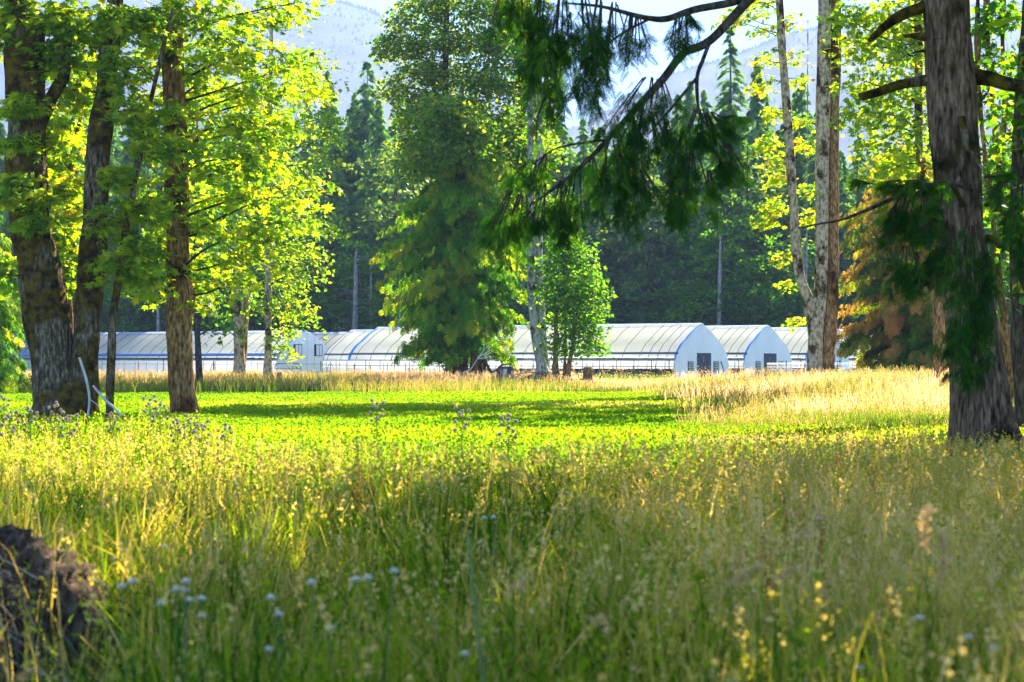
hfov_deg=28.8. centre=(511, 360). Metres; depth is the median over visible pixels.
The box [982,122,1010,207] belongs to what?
conifer tree
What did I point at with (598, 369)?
wire fence
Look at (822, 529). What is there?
dock plant
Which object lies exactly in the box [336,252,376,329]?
bare snag
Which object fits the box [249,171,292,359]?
conifer tree
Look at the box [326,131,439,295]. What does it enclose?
broadleaf tree
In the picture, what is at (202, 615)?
wildflower
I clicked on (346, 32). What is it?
mountain
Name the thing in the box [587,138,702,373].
conifer tree
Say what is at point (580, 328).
maple bush
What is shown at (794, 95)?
conifer tree
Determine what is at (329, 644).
wildflower
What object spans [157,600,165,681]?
wildflower
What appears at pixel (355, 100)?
conifer tree
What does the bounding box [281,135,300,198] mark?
conifer tree
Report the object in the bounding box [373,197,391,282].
conifer tree
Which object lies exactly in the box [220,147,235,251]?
conifer tree
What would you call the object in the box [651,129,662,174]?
conifer tree
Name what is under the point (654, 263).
conifer tree
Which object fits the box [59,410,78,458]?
thistle
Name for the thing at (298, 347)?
shutter window
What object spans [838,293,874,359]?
broadleaf tree
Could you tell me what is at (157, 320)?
bare snag
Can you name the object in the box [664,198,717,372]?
conifer tree
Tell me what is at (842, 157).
conifer tree
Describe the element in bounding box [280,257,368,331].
broadleaf tree
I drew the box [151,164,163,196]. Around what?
conifer tree
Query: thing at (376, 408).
thistle
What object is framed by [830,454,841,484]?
dock plant
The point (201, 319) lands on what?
broadleaf tree
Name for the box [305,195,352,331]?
conifer tree
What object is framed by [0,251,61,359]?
broadleaf tree
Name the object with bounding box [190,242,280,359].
broadleaf tree
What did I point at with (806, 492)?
dock plant
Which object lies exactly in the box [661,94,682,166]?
conifer tree
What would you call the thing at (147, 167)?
conifer tree
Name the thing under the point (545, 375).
brush pile
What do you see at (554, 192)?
conifer tree
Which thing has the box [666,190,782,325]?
broadleaf tree
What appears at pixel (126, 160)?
conifer tree
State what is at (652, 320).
broadleaf tree
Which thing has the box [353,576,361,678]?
wildflower
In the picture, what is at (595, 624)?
wildflower
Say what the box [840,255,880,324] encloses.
broadleaf tree
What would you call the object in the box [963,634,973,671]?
wildflower
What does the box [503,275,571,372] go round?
broadleaf tree
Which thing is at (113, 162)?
conifer tree
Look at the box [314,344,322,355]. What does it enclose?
shutter window
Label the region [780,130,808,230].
conifer tree
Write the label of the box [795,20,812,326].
bare snag
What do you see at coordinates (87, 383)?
dead branch
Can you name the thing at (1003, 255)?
conifer tree
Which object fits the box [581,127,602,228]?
conifer tree
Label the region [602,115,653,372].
conifer tree
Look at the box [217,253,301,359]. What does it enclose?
broadleaf tree
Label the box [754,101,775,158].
conifer tree
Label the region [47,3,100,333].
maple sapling
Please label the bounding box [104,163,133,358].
conifer tree
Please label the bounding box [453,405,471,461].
thistle
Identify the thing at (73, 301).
broadleaf tree
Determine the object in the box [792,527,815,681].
seed stalk
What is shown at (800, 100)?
conifer tree
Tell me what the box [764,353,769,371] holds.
door
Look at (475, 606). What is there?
plant stem
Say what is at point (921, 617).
wildflower
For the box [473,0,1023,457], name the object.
fir tree
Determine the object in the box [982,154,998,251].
conifer tree
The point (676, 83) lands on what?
mountain
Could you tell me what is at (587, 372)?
tree stump
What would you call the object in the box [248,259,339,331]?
broadleaf tree
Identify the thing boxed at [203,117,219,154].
conifer tree
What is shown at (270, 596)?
wildflower
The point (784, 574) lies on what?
seed stalk
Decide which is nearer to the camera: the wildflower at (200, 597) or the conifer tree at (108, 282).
the wildflower at (200, 597)
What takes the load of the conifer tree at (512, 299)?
on the meadow ground at (622, 387)
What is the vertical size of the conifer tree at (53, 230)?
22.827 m
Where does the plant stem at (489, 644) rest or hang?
on the meadow ground at (622, 387)
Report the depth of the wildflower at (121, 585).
6.20 m
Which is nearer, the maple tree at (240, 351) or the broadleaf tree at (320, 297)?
the maple tree at (240, 351)
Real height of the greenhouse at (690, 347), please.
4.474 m
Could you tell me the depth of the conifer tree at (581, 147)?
273.28 m
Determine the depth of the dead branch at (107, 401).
54.57 m
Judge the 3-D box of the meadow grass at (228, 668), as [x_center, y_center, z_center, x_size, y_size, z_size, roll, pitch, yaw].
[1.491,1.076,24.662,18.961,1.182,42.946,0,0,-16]
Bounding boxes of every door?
[697,353,703,377]
[704,353,710,375]
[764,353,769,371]
[770,353,776,374]
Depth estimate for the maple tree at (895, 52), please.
75.78 m
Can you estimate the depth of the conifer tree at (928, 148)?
255.20 m
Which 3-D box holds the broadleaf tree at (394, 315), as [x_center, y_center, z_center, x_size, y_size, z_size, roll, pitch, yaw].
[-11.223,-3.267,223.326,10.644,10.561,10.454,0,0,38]
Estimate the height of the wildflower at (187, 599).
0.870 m
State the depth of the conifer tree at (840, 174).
239.93 m
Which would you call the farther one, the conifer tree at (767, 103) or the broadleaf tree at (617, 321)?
the conifer tree at (767, 103)
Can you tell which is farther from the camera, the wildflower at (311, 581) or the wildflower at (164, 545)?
the wildflower at (164, 545)
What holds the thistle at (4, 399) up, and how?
on the meadow ground at (622, 387)
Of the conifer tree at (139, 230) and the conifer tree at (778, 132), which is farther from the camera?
the conifer tree at (778, 132)
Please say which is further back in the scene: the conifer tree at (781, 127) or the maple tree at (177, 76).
the conifer tree at (781, 127)
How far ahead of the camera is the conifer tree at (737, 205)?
228.26 m
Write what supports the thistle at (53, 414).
on the meadow ground at (622, 387)
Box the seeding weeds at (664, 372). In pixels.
[573,365,846,378]
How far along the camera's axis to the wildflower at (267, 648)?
6.20 m
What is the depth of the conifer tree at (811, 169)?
236.11 m
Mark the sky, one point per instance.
(809, 8)
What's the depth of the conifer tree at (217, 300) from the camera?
229.45 m
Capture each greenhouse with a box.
[0,330,327,374]
[128,332,346,359]
[322,325,791,377]
[346,323,728,378]
[407,327,848,375]
[489,329,879,375]
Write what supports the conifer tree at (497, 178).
on the meadow ground at (622, 387)
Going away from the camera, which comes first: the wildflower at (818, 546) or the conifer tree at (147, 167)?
the wildflower at (818, 546)
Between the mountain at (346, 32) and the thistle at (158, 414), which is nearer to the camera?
the thistle at (158, 414)
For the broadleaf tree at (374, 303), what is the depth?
218.65 m
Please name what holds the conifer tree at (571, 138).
on the meadow ground at (622, 387)
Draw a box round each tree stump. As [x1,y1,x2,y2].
[496,367,514,383]
[583,367,592,384]
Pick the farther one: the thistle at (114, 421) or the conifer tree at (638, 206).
the conifer tree at (638, 206)
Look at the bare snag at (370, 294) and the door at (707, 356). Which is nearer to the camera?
the door at (707, 356)
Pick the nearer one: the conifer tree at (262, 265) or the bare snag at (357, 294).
the bare snag at (357, 294)
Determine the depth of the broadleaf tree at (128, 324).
218.57 m
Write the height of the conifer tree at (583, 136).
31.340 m
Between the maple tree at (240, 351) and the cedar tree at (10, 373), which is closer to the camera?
the cedar tree at (10, 373)
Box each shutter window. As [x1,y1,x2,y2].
[293,344,301,355]
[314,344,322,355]
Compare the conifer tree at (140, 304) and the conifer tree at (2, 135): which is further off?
the conifer tree at (2, 135)
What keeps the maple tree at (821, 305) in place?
on the meadow ground at (622, 387)
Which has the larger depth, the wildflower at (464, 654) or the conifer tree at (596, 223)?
the conifer tree at (596, 223)
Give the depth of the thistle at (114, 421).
31.99 m
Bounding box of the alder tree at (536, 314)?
[494,0,568,375]
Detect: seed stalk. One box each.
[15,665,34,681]
[505,579,530,681]
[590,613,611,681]
[726,562,763,681]
[773,562,802,681]
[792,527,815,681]
[918,502,936,681]
[935,529,954,679]
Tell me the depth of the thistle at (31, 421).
29.99 m
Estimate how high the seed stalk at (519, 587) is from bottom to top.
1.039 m
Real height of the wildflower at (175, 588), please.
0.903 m
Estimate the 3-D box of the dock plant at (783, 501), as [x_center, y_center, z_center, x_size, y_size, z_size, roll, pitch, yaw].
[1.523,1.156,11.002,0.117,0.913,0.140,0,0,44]
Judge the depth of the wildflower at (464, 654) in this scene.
6.20 m
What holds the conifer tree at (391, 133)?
on the meadow ground at (622, 387)
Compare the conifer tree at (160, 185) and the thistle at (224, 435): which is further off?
the conifer tree at (160, 185)
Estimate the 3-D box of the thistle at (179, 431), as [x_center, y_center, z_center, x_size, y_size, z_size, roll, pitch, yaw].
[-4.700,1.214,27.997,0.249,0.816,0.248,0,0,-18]
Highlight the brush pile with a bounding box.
[503,364,601,383]
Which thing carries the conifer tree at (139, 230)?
on the meadow ground at (622, 387)
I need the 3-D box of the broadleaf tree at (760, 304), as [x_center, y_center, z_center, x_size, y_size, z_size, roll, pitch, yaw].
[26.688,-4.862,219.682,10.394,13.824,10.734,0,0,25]
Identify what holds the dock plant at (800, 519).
on the meadow ground at (622, 387)
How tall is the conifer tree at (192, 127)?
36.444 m
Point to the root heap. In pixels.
(23, 543)
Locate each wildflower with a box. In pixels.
[116,583,126,681]
[128,578,137,681]
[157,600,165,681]
[163,544,174,610]
[172,586,180,681]
[179,587,188,680]
[182,578,190,659]
[184,597,193,681]
[196,612,206,681]
[197,595,206,681]
[264,646,272,668]
[267,594,280,680]
[274,611,283,671]
[307,579,316,674]
[324,624,333,681]
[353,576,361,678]
[364,574,373,679]
[384,568,398,681]
[460,651,469,679]
[479,516,487,618]
[491,515,496,609]
[816,516,822,605]
[856,664,863,678]
[914,615,924,672]
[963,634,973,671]
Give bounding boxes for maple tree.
[0,0,178,415]
[91,0,346,413]
[164,99,246,388]
[187,64,286,379]
[231,4,358,379]
[365,0,568,376]
[710,0,840,375]
[816,0,946,383]
[970,0,1021,408]
[978,0,1023,427]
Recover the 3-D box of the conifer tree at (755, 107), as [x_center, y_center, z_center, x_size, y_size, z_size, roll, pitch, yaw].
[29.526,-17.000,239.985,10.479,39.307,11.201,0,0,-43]
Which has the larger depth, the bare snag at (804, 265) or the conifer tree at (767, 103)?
the conifer tree at (767, 103)
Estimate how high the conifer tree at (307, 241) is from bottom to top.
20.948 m
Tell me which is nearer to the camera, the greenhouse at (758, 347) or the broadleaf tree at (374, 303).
the greenhouse at (758, 347)
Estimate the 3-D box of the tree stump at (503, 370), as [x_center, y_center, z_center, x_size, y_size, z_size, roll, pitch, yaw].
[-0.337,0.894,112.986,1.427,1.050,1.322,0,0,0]
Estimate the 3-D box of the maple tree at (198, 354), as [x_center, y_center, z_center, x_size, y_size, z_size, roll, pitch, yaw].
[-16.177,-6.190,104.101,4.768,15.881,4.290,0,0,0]
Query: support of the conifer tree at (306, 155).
on the meadow ground at (622, 387)
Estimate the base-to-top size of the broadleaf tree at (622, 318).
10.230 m
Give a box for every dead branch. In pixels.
[78,357,101,415]
[92,385,122,415]
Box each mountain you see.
[0,0,516,194]
[564,0,1022,190]
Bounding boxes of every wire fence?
[138,360,345,373]
[353,363,655,377]
[523,358,849,373]
[766,359,862,374]
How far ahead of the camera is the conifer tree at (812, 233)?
229.17 m
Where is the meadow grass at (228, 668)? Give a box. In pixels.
[0,420,1023,681]
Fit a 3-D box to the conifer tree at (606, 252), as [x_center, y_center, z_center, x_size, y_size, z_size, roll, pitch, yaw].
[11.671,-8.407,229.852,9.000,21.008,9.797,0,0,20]
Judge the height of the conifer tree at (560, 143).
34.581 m
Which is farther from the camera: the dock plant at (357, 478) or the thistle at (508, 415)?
the thistle at (508, 415)
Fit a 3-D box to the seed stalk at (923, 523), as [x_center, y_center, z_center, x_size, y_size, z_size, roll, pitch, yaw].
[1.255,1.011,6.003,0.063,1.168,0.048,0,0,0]
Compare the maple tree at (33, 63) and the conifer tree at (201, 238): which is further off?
the conifer tree at (201, 238)
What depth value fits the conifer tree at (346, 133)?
238.74 m
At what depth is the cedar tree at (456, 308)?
118.24 m
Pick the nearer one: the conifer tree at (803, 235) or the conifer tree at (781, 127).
the conifer tree at (803, 235)
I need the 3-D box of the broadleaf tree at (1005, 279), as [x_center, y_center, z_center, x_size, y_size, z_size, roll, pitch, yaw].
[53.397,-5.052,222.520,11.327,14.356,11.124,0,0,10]
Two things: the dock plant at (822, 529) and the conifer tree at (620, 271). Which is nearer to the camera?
the dock plant at (822, 529)
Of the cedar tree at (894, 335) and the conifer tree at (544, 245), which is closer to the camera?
the cedar tree at (894, 335)
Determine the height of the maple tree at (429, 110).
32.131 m
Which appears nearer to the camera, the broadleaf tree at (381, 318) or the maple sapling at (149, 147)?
the maple sapling at (149, 147)
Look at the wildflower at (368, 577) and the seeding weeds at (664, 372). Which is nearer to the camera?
the wildflower at (368, 577)
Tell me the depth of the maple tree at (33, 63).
55.57 m
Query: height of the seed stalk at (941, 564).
1.122 m
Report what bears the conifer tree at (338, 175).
on the meadow ground at (622, 387)
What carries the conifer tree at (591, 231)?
on the meadow ground at (622, 387)
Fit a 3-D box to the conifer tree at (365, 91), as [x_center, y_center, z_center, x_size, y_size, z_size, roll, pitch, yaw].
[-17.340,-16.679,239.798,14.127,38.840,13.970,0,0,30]
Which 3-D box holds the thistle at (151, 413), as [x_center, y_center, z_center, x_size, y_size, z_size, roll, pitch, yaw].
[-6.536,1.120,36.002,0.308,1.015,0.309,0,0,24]
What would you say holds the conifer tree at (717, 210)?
on the meadow ground at (622, 387)
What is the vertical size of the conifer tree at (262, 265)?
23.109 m
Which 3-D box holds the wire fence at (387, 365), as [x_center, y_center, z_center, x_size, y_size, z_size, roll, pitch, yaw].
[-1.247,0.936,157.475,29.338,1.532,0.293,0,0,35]
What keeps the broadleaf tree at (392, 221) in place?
on the meadow ground at (622, 387)
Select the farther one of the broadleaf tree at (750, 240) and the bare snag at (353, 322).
the broadleaf tree at (750, 240)
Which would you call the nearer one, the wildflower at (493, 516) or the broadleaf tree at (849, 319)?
the wildflower at (493, 516)
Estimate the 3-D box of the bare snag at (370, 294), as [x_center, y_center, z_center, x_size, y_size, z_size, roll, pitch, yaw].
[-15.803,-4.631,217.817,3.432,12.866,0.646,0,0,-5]
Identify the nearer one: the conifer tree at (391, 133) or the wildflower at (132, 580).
the wildflower at (132, 580)
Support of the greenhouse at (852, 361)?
on the meadow ground at (622, 387)
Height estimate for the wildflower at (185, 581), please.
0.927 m
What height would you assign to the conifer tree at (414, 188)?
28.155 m
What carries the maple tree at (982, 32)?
on the meadow ground at (622, 387)
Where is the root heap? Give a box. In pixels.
[0,524,120,681]
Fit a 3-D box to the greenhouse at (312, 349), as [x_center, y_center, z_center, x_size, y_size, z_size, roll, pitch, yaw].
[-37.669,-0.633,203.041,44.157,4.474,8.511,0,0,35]
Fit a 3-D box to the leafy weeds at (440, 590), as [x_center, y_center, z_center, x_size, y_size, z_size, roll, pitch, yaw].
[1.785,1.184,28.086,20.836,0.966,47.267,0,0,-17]
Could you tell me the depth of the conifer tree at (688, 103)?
237.47 m
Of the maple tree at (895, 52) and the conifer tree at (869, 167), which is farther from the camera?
the conifer tree at (869, 167)
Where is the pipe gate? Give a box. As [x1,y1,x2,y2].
[275,359,300,372]
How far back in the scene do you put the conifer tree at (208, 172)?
236.01 m
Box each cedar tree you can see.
[0,215,31,393]
[369,88,529,381]
[835,140,948,372]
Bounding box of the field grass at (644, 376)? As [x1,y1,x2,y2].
[27,372,737,379]
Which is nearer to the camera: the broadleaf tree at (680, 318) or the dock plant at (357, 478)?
the dock plant at (357, 478)
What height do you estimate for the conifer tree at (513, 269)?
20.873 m
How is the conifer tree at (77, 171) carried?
on the meadow ground at (622, 387)
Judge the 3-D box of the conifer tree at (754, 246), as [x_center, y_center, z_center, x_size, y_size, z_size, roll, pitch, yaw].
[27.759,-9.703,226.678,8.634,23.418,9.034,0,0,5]
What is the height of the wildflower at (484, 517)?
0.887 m
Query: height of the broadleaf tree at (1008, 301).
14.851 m
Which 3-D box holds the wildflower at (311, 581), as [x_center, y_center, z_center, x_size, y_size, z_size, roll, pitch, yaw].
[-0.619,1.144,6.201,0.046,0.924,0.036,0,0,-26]
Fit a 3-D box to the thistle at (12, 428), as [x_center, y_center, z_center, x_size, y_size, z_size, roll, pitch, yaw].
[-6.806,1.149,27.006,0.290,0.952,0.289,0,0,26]
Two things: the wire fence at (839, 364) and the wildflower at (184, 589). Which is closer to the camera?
the wildflower at (184, 589)
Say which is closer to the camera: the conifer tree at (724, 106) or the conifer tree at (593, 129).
the conifer tree at (724, 106)
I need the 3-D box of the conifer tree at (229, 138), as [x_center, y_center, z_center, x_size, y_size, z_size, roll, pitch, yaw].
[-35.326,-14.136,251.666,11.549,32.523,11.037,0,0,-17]
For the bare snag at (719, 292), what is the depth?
215.85 m
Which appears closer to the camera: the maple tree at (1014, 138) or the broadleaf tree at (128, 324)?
the maple tree at (1014, 138)
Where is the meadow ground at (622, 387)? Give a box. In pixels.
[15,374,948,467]
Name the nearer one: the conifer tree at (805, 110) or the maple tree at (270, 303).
the maple tree at (270, 303)
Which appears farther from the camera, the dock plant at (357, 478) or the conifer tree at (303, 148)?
the conifer tree at (303, 148)
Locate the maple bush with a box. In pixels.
[529,193,616,375]
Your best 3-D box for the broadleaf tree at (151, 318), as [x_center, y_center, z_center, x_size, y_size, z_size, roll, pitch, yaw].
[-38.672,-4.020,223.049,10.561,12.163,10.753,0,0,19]
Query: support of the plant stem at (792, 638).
on the meadow ground at (622, 387)
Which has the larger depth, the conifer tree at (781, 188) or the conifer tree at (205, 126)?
the conifer tree at (205, 126)
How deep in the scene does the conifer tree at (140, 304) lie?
225.00 m
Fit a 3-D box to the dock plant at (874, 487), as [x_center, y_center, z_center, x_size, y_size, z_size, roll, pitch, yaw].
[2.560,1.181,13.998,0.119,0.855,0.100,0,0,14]
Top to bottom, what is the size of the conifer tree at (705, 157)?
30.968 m
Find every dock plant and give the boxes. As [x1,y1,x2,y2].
[353,464,363,515]
[755,532,782,631]
[777,487,790,553]
[791,505,811,576]
[798,475,812,520]
[811,506,830,607]
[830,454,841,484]
[870,468,880,512]
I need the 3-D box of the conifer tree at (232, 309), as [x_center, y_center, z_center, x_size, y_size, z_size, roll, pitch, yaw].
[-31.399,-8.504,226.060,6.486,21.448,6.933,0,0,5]
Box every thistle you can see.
[0,395,11,437]
[0,410,21,463]
[21,406,40,452]
[46,401,62,439]
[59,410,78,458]
[105,412,119,443]
[142,394,158,439]
[151,399,168,441]
[169,418,185,460]
[183,414,198,453]
[193,419,210,455]
[216,422,233,462]
[368,398,384,449]
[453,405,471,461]
[497,413,517,465]
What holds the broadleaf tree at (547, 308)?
on the meadow ground at (622, 387)
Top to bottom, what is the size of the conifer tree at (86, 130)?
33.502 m
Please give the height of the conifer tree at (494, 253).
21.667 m
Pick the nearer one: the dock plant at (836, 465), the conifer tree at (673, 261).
the dock plant at (836, 465)
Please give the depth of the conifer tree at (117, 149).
252.30 m
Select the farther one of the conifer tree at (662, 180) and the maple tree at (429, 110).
the conifer tree at (662, 180)
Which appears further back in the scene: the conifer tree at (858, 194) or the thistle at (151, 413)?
the conifer tree at (858, 194)
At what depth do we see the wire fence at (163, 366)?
176.33 m
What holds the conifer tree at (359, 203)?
on the meadow ground at (622, 387)
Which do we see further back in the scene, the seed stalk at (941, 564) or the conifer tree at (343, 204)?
the conifer tree at (343, 204)
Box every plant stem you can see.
[465,532,485,681]
[483,634,505,681]
[756,619,802,681]
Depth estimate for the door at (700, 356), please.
153.01 m
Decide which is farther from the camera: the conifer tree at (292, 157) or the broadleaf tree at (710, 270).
the conifer tree at (292, 157)
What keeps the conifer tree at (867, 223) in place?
on the meadow ground at (622, 387)
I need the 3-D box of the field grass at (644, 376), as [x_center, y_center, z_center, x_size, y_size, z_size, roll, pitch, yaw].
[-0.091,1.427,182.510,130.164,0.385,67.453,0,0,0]
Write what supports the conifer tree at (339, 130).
on the meadow ground at (622, 387)
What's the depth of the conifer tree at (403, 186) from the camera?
224.09 m
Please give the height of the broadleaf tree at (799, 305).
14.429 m
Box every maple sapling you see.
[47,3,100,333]
[67,0,199,414]
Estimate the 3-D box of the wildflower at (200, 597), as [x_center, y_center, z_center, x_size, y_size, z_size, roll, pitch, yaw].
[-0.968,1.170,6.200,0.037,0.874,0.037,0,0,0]
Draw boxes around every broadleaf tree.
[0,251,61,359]
[17,288,108,330]
[61,267,142,359]
[73,254,167,359]
[117,286,213,359]
[153,243,232,359]
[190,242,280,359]
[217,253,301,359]
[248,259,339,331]
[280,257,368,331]
[309,234,402,331]
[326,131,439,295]
[342,293,408,328]
[367,187,430,324]
[372,293,425,326]
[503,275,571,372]
[517,260,592,322]
[560,284,623,358]
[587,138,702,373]
[592,291,666,372]
[624,282,695,372]
[656,274,738,324]
[664,235,784,325]
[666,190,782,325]
[700,144,795,320]
[704,255,793,326]
[726,227,848,326]
[784,255,864,328]
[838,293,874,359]
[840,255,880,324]
[989,255,1009,329]
[994,267,1009,330]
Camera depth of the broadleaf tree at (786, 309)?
217.18 m
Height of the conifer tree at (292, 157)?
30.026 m
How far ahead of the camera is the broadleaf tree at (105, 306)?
221.45 m
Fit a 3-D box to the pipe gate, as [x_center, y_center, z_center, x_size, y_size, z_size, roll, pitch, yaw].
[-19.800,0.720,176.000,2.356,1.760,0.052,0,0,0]
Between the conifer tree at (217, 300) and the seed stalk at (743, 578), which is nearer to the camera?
the seed stalk at (743, 578)
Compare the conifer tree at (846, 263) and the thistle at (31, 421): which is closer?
the thistle at (31, 421)
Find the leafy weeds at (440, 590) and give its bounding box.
[0,412,1023,681]
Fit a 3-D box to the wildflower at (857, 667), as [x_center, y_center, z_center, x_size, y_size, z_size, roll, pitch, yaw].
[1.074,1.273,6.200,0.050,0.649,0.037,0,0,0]
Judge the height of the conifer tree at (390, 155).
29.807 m
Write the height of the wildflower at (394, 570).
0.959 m
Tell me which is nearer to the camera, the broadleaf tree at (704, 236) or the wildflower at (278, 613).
the wildflower at (278, 613)
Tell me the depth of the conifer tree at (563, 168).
241.70 m
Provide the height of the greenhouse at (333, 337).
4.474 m
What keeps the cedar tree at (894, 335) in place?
on the meadow ground at (622, 387)
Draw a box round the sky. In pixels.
[337,0,1021,128]
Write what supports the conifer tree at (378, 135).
on the meadow ground at (622, 387)
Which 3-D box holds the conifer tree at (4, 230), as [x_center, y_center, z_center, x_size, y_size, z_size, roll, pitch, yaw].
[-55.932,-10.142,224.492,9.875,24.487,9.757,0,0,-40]
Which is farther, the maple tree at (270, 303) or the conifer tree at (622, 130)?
the conifer tree at (622, 130)
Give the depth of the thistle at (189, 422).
29.99 m
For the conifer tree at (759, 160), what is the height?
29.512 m
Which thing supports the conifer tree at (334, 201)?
on the meadow ground at (622, 387)
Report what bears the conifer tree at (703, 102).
on the meadow ground at (622, 387)
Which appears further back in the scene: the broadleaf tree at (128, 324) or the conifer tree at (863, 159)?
the conifer tree at (863, 159)
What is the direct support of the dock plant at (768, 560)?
on the meadow ground at (622, 387)
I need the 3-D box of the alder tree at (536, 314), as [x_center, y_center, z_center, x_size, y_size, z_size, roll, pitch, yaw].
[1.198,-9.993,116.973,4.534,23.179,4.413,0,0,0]
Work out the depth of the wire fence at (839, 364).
162.15 m
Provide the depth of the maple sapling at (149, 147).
54.79 m
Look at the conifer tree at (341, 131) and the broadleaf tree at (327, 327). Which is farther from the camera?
the conifer tree at (341, 131)
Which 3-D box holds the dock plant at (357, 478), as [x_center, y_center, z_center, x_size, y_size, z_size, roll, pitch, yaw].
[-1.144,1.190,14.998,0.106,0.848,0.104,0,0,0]
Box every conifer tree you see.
[0,118,8,228]
[0,199,27,359]
[49,176,72,278]
[65,114,85,196]
[77,123,87,176]
[102,225,123,359]
[103,175,157,359]
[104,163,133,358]
[107,144,118,250]
[108,108,155,358]
[108,122,126,239]
[118,212,162,359]
[140,109,163,195]
[144,210,220,359]
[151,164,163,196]
[187,97,198,147]
[190,160,227,359]
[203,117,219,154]
[204,141,214,244]
[205,175,251,359]
[209,213,258,359]
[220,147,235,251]
[224,134,237,189]
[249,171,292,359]
[250,199,276,359]
[274,137,306,260]
[276,197,322,331]
[280,123,322,263]
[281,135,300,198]
[298,104,316,172]
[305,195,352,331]
[307,70,351,290]
[308,114,353,290]
[318,190,376,331]
[327,149,392,330]
[331,102,344,168]
[332,97,345,146]
[335,109,365,237]
[336,61,393,270]
[339,91,364,189]
[352,100,399,279]
[362,129,400,269]
[368,177,415,326]
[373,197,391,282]
[385,103,414,204]
[398,168,422,244]
[480,149,516,270]
[486,200,510,306]
[497,204,523,308]
[503,206,544,371]
[511,196,575,368]
[542,127,565,241]
[548,119,561,190]
[550,115,577,200]
[559,136,595,372]
[561,192,618,372]
[566,121,605,372]
[575,141,588,177]
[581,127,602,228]
[583,126,634,372]
[595,196,638,372]
[600,128,643,372]
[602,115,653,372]
[604,189,653,372]
[613,137,662,372]
[616,167,689,372]
[650,223,691,372]
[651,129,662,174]
[651,135,670,248]
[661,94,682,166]
[662,80,713,303]
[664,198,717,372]
[694,90,718,183]
[694,125,716,234]
[698,28,769,372]
[703,186,742,371]
[713,198,748,323]
[728,172,783,371]
[740,56,784,248]
[740,154,802,372]
[746,133,772,247]
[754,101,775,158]
[769,194,814,370]
[770,124,798,188]
[770,130,788,231]
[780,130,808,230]
[781,92,806,163]
[782,73,815,223]
[795,95,815,186]
[797,189,856,319]
[798,113,840,255]
[808,176,868,369]
[838,160,854,371]
[839,150,860,233]
[840,147,870,278]
[848,133,867,203]
[850,221,874,370]
[853,140,885,254]
[924,129,930,153]
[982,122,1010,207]
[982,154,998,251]
[986,210,1009,317]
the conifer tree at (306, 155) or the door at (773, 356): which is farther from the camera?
the conifer tree at (306, 155)
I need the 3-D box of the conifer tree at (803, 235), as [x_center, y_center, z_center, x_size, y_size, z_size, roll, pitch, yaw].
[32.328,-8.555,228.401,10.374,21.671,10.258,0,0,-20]
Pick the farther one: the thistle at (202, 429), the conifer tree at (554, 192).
the conifer tree at (554, 192)
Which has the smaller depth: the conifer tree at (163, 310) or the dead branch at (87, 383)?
the dead branch at (87, 383)
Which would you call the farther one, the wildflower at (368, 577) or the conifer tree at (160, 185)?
the conifer tree at (160, 185)
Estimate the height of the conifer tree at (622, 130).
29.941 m
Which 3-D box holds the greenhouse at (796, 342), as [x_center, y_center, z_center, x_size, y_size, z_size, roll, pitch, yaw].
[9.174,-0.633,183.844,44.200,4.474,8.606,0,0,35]
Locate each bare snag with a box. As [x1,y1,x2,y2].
[156,300,160,359]
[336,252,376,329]
[337,249,372,329]
[366,265,371,328]
[705,235,734,325]
[791,239,812,371]
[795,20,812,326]

